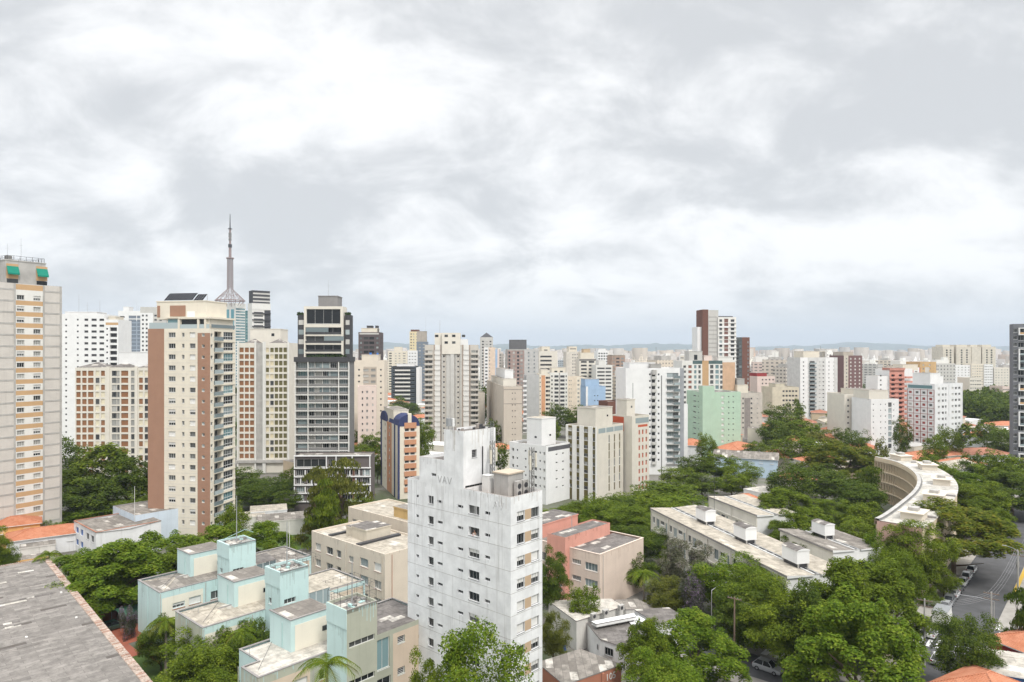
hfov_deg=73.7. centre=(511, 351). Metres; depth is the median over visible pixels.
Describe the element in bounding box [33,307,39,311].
window
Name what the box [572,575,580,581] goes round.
window
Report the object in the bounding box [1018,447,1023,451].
window
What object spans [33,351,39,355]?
window
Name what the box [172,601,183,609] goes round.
window
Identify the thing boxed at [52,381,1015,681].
ground
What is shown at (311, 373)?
window
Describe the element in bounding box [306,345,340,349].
window
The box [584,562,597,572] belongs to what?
window
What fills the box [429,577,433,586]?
window
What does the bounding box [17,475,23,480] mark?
window
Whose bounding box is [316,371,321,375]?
window
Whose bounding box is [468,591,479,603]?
window
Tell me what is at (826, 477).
tree
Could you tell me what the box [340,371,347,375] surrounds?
window
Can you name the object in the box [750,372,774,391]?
apartment block
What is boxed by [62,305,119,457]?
apartment tower
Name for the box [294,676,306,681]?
window
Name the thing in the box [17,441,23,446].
window
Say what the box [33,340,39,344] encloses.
window
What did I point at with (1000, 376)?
apartment block
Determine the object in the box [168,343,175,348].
window
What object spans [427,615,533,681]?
tree
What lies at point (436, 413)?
windows
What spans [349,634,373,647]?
window
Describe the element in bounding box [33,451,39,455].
window
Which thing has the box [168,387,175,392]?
window
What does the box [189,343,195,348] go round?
window
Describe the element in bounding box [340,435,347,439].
window
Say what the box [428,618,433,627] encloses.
window
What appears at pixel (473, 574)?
window
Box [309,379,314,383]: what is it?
window
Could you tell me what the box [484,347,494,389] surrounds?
apartment tower
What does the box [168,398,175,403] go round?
window
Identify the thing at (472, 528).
window
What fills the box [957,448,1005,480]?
tree
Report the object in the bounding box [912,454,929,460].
house
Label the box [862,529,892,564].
tree
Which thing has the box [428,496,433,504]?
window
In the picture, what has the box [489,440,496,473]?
telecom mast
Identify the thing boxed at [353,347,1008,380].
distant city
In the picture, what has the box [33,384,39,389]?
window
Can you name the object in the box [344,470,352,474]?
window
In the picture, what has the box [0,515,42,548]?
house
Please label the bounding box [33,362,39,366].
window
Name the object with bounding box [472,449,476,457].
window
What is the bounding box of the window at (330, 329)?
[305,327,340,334]
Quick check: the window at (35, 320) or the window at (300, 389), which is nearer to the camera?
the window at (35, 320)
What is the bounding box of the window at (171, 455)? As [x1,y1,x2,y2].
[169,453,175,458]
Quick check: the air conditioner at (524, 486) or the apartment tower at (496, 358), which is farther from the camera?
the apartment tower at (496, 358)
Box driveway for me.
[100,611,138,656]
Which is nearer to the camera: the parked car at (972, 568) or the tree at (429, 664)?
the tree at (429, 664)
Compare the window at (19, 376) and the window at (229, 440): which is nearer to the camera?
the window at (19, 376)
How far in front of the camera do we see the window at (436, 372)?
370.55 m
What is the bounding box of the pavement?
[681,488,1023,681]
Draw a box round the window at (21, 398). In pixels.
[17,396,23,401]
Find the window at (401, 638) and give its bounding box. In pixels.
[397,635,403,644]
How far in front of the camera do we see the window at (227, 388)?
186.24 m
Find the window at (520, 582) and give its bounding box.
[517,577,524,589]
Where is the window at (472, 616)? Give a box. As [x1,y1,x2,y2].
[470,613,478,624]
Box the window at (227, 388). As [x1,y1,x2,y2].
[224,385,232,393]
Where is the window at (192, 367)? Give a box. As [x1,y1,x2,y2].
[189,365,195,370]
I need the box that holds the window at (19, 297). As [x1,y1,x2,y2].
[17,295,23,299]
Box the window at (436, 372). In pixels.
[434,370,439,374]
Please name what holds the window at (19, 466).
in the apartment tower at (30, 392)
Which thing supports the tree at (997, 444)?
on the ground at (382, 493)
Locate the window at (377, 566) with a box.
[375,562,380,572]
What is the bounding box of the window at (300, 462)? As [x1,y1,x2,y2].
[297,459,325,466]
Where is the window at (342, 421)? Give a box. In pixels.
[340,419,347,423]
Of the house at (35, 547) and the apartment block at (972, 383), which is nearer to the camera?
the house at (35, 547)
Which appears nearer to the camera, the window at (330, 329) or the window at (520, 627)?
the window at (520, 627)
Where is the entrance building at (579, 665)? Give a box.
[542,649,621,681]
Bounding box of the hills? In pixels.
[353,342,1008,351]
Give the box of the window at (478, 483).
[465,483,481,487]
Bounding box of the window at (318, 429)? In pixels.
[316,427,321,431]
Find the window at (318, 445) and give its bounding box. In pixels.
[316,443,321,447]
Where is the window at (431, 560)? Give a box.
[428,557,433,566]
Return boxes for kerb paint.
[1015,569,1023,591]
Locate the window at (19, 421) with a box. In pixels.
[17,419,24,423]
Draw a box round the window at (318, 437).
[316,435,321,439]
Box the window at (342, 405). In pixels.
[340,403,347,407]
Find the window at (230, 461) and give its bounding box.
[224,459,232,468]
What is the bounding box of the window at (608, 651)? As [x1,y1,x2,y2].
[604,646,612,657]
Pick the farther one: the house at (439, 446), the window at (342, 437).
the house at (439, 446)
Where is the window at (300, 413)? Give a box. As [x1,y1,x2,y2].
[298,411,306,415]
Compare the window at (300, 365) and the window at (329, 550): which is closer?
the window at (329, 550)
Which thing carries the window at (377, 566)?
in the apartment block at (375, 550)
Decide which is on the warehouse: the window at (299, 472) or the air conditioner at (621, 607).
the air conditioner at (621, 607)
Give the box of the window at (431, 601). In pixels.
[428,597,433,607]
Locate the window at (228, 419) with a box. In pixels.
[224,417,232,425]
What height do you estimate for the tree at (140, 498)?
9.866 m
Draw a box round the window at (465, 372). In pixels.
[463,370,468,374]
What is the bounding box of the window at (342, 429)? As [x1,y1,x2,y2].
[340,427,347,431]
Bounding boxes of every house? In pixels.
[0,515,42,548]
[5,523,75,553]
[14,552,47,562]
[19,539,55,558]
[238,511,264,530]
[250,503,286,513]
[256,511,312,536]
[283,459,293,476]
[414,414,424,426]
[418,404,424,413]
[422,441,443,451]
[495,443,508,470]
[688,438,702,464]
[713,449,778,477]
[716,441,751,450]
[742,493,757,497]
[743,486,770,496]
[747,427,768,441]
[762,414,767,422]
[763,449,790,472]
[778,433,835,452]
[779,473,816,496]
[790,418,816,426]
[792,456,844,476]
[810,409,826,419]
[814,418,826,428]
[851,443,878,453]
[898,442,929,451]
[904,449,956,458]
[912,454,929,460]
[929,663,1019,681]
[936,457,986,471]
[939,447,962,456]
[939,458,977,479]
[960,447,1008,463]
[963,431,989,446]
[966,418,980,424]
[980,648,1023,681]
[984,421,1008,429]
[990,628,1023,653]
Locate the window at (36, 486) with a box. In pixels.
[33,484,40,489]
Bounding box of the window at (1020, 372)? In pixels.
[1018,370,1023,374]
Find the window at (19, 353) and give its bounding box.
[17,351,23,355]
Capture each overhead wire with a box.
[927,593,990,604]
[988,551,1019,595]
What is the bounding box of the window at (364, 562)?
[361,558,367,568]
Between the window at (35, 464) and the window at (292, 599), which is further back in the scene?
the window at (35, 464)
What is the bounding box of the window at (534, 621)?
[531,616,538,628]
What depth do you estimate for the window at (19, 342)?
176.97 m
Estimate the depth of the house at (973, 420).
435.12 m
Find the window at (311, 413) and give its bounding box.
[309,411,314,415]
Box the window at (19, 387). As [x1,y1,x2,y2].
[17,385,23,389]
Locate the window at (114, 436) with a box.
[112,434,116,439]
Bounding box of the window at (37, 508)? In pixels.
[33,506,40,511]
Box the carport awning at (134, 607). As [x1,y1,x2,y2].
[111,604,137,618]
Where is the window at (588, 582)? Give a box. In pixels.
[585,578,597,589]
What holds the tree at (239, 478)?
on the ground at (382, 493)
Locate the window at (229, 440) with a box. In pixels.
[224,438,232,447]
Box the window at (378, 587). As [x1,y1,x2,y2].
[375,580,380,590]
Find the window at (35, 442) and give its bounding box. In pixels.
[33,440,39,444]
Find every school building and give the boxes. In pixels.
[74,513,160,554]
[113,501,177,541]
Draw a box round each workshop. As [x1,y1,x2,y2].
[587,621,641,677]
[634,607,681,644]
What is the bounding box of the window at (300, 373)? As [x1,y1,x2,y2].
[298,371,306,375]
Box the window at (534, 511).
[531,507,539,518]
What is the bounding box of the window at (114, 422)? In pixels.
[112,420,116,425]
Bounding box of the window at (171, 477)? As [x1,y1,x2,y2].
[169,475,175,480]
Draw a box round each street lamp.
[711,582,726,627]
[954,594,994,631]
[1002,545,1018,589]
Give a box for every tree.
[0,525,15,564]
[0,546,22,565]
[32,550,65,563]
[40,508,86,525]
[44,559,137,614]
[52,547,113,580]
[62,434,92,489]
[62,442,143,500]
[62,463,105,503]
[62,476,133,516]
[62,498,126,522]
[64,538,167,620]
[94,451,147,504]
[98,490,147,513]
[118,604,137,640]
[123,529,207,598]
[134,612,174,670]
[145,616,174,673]
[152,642,239,681]
[153,539,210,574]
[159,618,265,681]
[171,521,253,567]
[211,633,241,647]
[214,504,238,525]
[215,500,250,533]
[223,616,269,673]
[225,627,259,646]
[235,466,263,491]
[235,481,285,506]
[238,476,293,503]
[245,520,298,551]
[270,490,303,511]
[278,466,293,488]
[291,465,341,544]
[292,653,361,681]
[301,477,347,548]
[303,456,374,521]
[344,494,373,515]
[354,430,357,442]
[354,443,372,451]
[359,431,380,454]
[375,451,380,482]
[389,398,409,408]
[400,403,420,412]
[408,645,443,681]
[417,416,436,454]
[420,445,430,455]
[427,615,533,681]
[478,385,486,423]
[487,418,501,442]
[495,442,508,469]
[541,401,565,432]
[542,543,573,609]
[542,609,572,656]
[556,420,561,440]
[558,505,585,512]
[560,404,582,429]
[564,582,600,613]
[566,492,606,522]
[579,502,605,522]
[580,500,651,533]
[589,499,625,516]
[595,493,630,505]
[606,496,647,519]
[610,488,665,505]
[610,524,669,560]
[615,615,681,680]
[621,646,705,681]
[626,551,659,587]
[626,569,660,601]
[629,479,699,501]
[632,493,683,519]
[642,574,694,612]
[643,606,752,681]
[653,545,668,580]
[655,537,714,596]
[658,465,695,484]
[660,493,708,507]
[676,454,712,475]
[678,569,706,611]
[683,472,726,497]
[687,551,768,625]
[694,431,718,461]
[698,452,740,477]
[712,471,755,494]
[712,557,788,618]
[712,586,778,649]
[720,460,764,487]
[735,576,822,671]
[742,440,771,451]
[746,487,834,524]
[756,418,794,448]
[761,401,808,434]
[763,415,809,437]
[764,432,824,466]
[764,460,817,505]
[767,506,813,540]
[775,577,853,679]
[779,533,816,547]
[780,581,931,681]
[786,463,852,503]
[792,438,882,487]
[794,399,803,415]
[794,422,824,438]
[796,429,844,455]
[801,555,892,668]
[808,498,868,526]
[824,478,889,510]
[824,556,932,657]
[830,427,873,460]
[835,515,875,540]
[845,466,888,511]
[845,500,882,533]
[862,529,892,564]
[868,539,930,624]
[873,435,889,456]
[882,519,962,594]
[891,416,913,452]
[906,496,1023,573]
[915,450,940,468]
[919,586,945,605]
[922,434,950,461]
[925,607,1007,673]
[929,569,963,595]
[931,460,960,471]
[932,426,963,451]
[946,468,993,495]
[955,478,1016,515]
[956,422,979,446]
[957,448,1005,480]
[958,495,1017,528]
[966,449,1023,488]
[975,415,995,443]
[975,470,1023,515]
[978,428,1008,451]
[985,425,1008,441]
[1001,586,1023,631]
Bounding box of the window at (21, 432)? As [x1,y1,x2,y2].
[17,430,23,435]
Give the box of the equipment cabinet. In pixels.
[482,474,493,493]
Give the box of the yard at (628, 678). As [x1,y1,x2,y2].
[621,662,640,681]
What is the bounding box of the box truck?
[932,603,951,624]
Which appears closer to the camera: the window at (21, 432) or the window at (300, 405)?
the window at (21, 432)
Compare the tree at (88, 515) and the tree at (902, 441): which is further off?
the tree at (902, 441)
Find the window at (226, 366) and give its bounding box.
[224,364,232,371]
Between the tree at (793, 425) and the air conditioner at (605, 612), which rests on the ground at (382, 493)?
the tree at (793, 425)
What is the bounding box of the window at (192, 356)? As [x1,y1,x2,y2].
[189,354,195,359]
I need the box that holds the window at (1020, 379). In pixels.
[1018,377,1023,381]
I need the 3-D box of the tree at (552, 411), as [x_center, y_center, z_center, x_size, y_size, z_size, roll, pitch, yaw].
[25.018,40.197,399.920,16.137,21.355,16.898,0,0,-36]
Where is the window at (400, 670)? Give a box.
[397,666,403,676]
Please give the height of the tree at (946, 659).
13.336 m
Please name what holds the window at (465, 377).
in the apartment tower at (451, 375)
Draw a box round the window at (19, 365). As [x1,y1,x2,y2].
[17,363,23,367]
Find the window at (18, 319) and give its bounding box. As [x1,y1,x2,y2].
[17,317,24,322]
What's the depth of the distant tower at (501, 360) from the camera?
730.78 m
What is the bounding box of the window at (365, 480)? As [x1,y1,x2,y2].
[363,478,369,483]
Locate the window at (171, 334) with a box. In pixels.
[168,332,175,337]
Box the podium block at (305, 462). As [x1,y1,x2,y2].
[294,452,374,510]
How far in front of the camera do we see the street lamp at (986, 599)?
114.63 m
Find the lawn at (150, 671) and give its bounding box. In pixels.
[132,530,311,681]
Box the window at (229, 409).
[224,406,232,414]
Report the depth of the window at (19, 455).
176.97 m
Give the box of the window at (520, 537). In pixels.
[517,533,524,544]
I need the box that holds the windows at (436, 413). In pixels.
[425,411,477,435]
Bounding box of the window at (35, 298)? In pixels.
[33,296,39,300]
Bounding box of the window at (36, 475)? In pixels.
[33,473,40,478]
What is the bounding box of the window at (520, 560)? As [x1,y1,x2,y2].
[517,555,523,567]
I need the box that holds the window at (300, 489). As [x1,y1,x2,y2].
[297,487,303,491]
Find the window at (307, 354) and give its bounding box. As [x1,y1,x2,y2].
[306,353,340,356]
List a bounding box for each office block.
[391,364,417,406]
[416,367,421,404]
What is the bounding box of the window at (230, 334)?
[224,332,232,339]
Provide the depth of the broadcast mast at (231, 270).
903.13 m
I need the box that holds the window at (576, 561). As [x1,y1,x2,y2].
[573,559,580,564]
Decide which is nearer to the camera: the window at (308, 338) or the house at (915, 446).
the window at (308, 338)
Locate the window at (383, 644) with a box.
[377,636,389,671]
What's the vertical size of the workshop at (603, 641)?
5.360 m
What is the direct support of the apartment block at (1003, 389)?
on the ground at (382, 493)
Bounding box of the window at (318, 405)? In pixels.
[316,403,321,407]
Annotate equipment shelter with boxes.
[492,468,524,496]
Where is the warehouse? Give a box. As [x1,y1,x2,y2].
[549,599,622,649]
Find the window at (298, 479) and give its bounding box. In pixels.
[297,478,303,483]
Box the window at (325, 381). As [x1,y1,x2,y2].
[323,379,329,383]
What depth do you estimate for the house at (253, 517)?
190.71 m
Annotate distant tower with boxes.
[498,348,503,367]
[558,358,562,366]
[613,370,615,399]
[647,353,672,366]
[751,357,767,372]
[762,351,786,375]
[773,362,786,385]
[820,346,832,356]
[862,358,882,387]
[875,356,889,367]
[887,358,908,367]
[932,357,954,382]
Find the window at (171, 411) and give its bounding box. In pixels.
[169,409,175,414]
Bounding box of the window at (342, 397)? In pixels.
[340,395,347,399]
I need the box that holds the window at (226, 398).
[224,396,232,403]
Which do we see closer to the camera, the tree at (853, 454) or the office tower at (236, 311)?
the tree at (853, 454)
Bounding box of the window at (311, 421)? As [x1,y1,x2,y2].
[309,419,314,423]
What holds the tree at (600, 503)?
on the ground at (382, 493)
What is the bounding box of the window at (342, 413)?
[340,411,347,415]
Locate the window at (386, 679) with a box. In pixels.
[377,675,389,681]
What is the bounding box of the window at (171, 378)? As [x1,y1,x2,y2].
[168,376,175,381]
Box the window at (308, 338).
[306,336,323,340]
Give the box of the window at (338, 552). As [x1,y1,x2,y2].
[336,550,340,558]
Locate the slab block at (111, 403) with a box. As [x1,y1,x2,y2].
[75,352,147,476]
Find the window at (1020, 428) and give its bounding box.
[1018,426,1023,430]
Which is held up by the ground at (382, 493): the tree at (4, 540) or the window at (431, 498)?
the tree at (4, 540)
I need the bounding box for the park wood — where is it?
[963,384,1008,421]
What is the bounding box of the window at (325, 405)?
[323,403,329,407]
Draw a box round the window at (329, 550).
[327,547,332,555]
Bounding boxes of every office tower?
[118,307,139,351]
[227,303,245,386]
[245,311,247,341]
[248,290,270,340]
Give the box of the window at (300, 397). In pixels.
[298,395,306,399]
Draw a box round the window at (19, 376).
[17,374,24,378]
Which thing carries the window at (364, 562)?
in the apartment block at (375, 550)
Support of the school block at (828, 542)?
on the ground at (382, 493)
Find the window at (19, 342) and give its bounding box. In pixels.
[17,340,23,344]
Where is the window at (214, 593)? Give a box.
[211,590,216,599]
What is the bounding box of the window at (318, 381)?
[316,379,321,383]
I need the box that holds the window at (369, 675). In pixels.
[350,671,373,681]
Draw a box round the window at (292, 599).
[284,597,294,603]
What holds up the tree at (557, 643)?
on the ground at (382, 493)
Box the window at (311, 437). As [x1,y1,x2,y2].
[309,435,314,439]
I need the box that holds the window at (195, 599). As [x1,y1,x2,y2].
[189,595,199,604]
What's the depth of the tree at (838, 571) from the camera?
104.18 m
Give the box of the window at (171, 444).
[169,442,175,447]
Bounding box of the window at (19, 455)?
[17,453,23,457]
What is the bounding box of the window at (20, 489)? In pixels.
[17,486,23,491]
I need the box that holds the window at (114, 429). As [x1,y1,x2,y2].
[112,427,116,432]
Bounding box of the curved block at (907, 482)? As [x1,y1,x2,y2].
[874,452,957,595]
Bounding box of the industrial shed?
[0,557,152,681]
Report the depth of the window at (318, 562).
142.37 m
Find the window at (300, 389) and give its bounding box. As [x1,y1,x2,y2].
[298,387,306,391]
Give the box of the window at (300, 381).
[298,379,306,383]
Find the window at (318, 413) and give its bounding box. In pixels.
[316,411,321,415]
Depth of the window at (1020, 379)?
269.68 m
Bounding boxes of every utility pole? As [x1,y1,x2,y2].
[727,596,741,652]
[917,598,932,664]
[983,591,998,632]
[1011,549,1023,588]
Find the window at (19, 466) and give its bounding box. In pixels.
[17,464,24,468]
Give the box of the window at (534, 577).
[531,572,539,584]
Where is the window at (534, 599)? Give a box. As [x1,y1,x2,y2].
[531,594,539,606]
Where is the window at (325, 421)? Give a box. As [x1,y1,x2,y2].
[323,419,329,423]
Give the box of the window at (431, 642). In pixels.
[429,638,433,647]
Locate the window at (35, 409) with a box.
[33,407,39,411]
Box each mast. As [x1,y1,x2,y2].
[134,486,134,521]
[214,219,244,306]
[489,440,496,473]
[528,447,536,492]
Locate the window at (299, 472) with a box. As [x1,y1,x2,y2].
[297,470,303,475]
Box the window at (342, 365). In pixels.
[340,363,347,367]
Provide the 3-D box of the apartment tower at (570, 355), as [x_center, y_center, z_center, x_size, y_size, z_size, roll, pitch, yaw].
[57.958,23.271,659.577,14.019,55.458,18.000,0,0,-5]
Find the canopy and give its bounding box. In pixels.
[591,613,635,626]
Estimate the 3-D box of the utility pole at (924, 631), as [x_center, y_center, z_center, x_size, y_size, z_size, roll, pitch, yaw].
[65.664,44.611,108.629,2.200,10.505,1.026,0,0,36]
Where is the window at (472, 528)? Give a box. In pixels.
[469,527,478,537]
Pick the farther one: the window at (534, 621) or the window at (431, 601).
the window at (431, 601)
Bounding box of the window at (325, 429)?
[323,427,329,431]
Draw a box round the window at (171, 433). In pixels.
[169,431,175,436]
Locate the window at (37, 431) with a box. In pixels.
[33,429,39,433]
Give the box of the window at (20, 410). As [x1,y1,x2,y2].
[17,408,23,412]
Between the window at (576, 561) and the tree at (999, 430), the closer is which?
the window at (576, 561)
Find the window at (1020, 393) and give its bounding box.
[1018,391,1023,395]
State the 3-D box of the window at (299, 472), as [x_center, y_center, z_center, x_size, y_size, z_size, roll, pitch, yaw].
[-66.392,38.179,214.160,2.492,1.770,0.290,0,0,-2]
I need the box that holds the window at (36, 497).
[33,495,40,500]
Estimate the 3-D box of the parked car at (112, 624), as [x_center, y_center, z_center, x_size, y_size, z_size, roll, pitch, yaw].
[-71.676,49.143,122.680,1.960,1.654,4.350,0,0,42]
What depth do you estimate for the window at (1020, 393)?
269.68 m
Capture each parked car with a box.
[103,619,127,629]
[752,656,783,675]
[926,630,938,638]
[930,651,939,664]
[940,599,952,606]
[943,593,956,604]
[948,588,960,598]
[954,583,964,593]
[959,576,968,586]
[961,570,972,580]
[966,565,977,573]
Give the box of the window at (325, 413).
[323,411,329,415]
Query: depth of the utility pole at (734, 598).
106.84 m
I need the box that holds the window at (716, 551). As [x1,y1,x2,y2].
[715,549,717,560]
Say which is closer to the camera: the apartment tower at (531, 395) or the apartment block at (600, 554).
the apartment block at (600, 554)
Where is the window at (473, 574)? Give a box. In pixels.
[469,570,479,581]
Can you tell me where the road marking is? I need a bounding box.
[761,625,999,657]
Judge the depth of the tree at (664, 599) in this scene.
124.14 m
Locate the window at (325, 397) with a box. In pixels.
[323,395,329,399]
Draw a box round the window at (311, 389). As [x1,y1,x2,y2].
[309,387,314,391]
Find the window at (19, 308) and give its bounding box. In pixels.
[17,306,23,310]
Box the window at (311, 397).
[309,395,314,399]
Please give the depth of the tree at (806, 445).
282.71 m
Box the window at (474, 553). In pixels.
[468,548,479,559]
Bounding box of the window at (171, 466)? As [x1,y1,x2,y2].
[169,464,175,469]
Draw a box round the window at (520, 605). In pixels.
[517,600,524,612]
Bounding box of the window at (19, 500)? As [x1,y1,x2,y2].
[17,498,23,502]
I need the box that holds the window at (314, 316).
[307,309,339,323]
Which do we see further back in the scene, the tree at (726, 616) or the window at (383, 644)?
the tree at (726, 616)
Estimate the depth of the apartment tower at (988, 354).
860.44 m
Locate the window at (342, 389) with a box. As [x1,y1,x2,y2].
[340,387,347,391]
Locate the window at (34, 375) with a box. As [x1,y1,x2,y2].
[33,373,39,377]
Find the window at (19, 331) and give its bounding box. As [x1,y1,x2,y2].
[17,329,23,333]
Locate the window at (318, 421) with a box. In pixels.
[316,419,321,423]
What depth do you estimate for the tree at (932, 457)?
243.58 m
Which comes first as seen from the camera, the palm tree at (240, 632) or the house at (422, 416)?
the palm tree at (240, 632)
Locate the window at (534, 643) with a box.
[531,637,539,650]
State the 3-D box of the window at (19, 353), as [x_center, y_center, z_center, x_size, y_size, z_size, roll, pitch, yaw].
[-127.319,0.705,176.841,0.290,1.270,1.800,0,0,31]
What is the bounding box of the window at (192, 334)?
[189,332,195,337]
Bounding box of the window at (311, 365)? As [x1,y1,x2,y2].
[309,363,314,367]
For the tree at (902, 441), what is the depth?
298.95 m
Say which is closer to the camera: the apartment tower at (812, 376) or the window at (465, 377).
the window at (465, 377)
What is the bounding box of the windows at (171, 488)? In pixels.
[169,480,232,525]
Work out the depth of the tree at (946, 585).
137.40 m
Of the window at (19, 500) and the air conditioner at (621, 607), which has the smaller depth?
the air conditioner at (621, 607)
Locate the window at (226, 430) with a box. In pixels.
[224,427,232,436]
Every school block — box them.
[650,505,832,606]
[708,494,796,534]
[778,519,879,579]
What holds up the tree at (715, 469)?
on the ground at (382, 493)
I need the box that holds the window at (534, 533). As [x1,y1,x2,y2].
[531,528,538,540]
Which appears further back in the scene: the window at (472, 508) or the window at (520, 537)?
the window at (472, 508)
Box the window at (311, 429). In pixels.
[309,427,314,431]
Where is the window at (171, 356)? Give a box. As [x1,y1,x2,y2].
[168,354,175,359]
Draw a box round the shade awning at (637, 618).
[628,616,644,625]
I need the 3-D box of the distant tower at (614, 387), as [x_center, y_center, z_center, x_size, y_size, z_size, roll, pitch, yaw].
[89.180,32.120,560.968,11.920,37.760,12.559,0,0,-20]
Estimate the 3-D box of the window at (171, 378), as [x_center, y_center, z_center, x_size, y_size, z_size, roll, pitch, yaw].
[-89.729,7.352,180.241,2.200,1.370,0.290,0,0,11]
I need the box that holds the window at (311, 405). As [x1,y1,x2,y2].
[309,403,314,407]
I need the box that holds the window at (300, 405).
[298,403,306,407]
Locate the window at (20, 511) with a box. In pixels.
[17,509,23,514]
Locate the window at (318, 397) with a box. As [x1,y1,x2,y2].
[316,395,321,399]
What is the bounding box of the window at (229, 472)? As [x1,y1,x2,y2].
[224,469,232,479]
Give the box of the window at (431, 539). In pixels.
[428,536,433,545]
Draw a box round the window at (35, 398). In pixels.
[33,396,39,400]
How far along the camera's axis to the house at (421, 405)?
526.90 m
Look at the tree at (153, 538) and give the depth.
138.25 m
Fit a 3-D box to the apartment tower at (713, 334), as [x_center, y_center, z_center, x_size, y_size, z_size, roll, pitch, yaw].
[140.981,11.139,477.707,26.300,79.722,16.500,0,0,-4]
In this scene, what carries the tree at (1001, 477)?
on the ground at (382, 493)
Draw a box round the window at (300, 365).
[298,363,306,367]
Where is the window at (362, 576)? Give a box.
[361,575,367,585]
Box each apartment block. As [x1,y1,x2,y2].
[138,496,319,662]
[175,547,376,661]
[238,568,418,681]
[312,520,407,602]
[348,499,407,533]
[478,392,484,423]
[542,509,643,599]
[580,378,605,405]
[599,400,615,413]
[673,351,734,403]
[687,385,740,456]
[735,378,761,436]
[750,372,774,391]
[761,383,798,420]
[827,388,865,443]
[852,389,898,455]
[907,372,962,448]
[955,365,970,382]
[957,377,981,392]
[963,364,983,387]
[984,364,992,386]
[989,386,1008,394]
[993,367,1008,385]
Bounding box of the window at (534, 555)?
[531,550,539,562]
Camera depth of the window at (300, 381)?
224.64 m
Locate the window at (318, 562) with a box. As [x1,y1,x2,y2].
[315,559,320,567]
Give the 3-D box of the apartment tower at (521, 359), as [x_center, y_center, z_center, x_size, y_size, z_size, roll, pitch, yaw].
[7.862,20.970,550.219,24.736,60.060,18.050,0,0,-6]
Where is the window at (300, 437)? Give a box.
[298,435,306,439]
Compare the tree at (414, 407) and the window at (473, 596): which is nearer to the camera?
the window at (473, 596)
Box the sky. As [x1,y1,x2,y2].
[0,0,1023,346]
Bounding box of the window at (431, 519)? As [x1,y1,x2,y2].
[429,516,433,525]
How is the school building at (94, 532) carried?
on the ground at (382, 493)
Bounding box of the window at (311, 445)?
[309,443,314,447]
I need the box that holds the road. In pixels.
[542,493,1023,681]
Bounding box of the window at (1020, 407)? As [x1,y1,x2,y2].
[1018,405,1023,409]
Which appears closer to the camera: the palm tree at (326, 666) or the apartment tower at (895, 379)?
the palm tree at (326, 666)
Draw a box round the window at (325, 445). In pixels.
[323,443,329,447]
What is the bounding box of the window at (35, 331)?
[33,329,39,333]
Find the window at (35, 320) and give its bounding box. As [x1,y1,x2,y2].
[33,318,39,322]
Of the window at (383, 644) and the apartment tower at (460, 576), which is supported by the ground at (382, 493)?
the apartment tower at (460, 576)
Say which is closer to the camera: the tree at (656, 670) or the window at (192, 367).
the tree at (656, 670)
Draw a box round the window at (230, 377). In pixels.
[224,374,232,382]
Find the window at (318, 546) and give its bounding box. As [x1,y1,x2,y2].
[316,543,320,551]
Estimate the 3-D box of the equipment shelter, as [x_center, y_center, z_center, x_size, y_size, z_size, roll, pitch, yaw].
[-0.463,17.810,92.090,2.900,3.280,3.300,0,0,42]
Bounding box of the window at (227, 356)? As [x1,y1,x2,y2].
[224,353,232,360]
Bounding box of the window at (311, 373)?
[309,371,314,375]
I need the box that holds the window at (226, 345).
[224,343,232,350]
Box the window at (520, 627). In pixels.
[517,622,524,635]
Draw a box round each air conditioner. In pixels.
[514,480,521,495]
[521,479,527,493]
[590,612,596,619]
[602,608,608,615]
[618,604,624,610]
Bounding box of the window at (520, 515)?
[517,510,524,522]
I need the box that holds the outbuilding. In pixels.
[614,599,653,614]
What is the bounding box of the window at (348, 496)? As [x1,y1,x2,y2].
[343,495,352,499]
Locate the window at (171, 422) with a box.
[169,420,175,425]
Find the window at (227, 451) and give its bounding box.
[224,448,232,457]
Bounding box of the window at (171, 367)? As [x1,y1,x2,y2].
[168,365,175,370]
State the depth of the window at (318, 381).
224.51 m
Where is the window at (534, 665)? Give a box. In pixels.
[531,659,539,672]
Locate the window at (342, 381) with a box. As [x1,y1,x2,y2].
[340,379,347,383]
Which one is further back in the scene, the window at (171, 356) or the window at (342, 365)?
the window at (342, 365)
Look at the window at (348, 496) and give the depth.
214.83 m
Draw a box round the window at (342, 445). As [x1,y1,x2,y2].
[340,443,347,447]
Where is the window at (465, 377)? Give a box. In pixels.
[463,375,468,379]
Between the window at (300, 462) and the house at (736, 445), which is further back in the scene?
the house at (736, 445)
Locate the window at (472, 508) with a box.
[468,505,478,515]
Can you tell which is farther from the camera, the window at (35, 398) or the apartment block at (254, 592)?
the window at (35, 398)
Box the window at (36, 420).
[33,418,39,422]
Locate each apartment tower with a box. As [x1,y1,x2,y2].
[0,245,61,526]
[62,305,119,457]
[104,316,131,364]
[140,307,166,351]
[148,293,235,541]
[236,329,297,472]
[294,293,354,454]
[354,353,387,443]
[358,326,382,359]
[358,385,375,449]
[380,406,419,498]
[388,347,407,392]
[408,350,417,365]
[408,415,541,681]
[410,330,419,349]
[417,331,427,399]
[425,333,478,442]
[480,333,492,391]
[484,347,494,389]
[487,368,521,444]
[495,349,498,374]
[505,340,538,410]
[509,416,569,504]
[523,374,538,432]
[537,369,549,415]
[539,346,557,371]
[548,367,567,423]
[563,346,577,375]
[566,405,622,501]
[568,376,584,416]
[575,349,595,377]
[591,360,612,399]
[594,348,607,364]
[607,355,624,375]
[612,398,648,496]
[616,362,683,474]
[684,403,687,464]
[692,309,735,377]
[736,337,749,390]
[787,349,837,418]
[829,352,861,391]
[866,364,917,422]
[892,367,919,380]
[906,362,935,372]
[932,345,953,362]
[950,345,970,364]
[967,345,980,363]
[977,345,995,366]
[1009,324,1023,470]
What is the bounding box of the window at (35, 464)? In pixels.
[33,462,39,466]
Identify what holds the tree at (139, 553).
on the driveway
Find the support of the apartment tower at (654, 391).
on the ground at (382, 493)

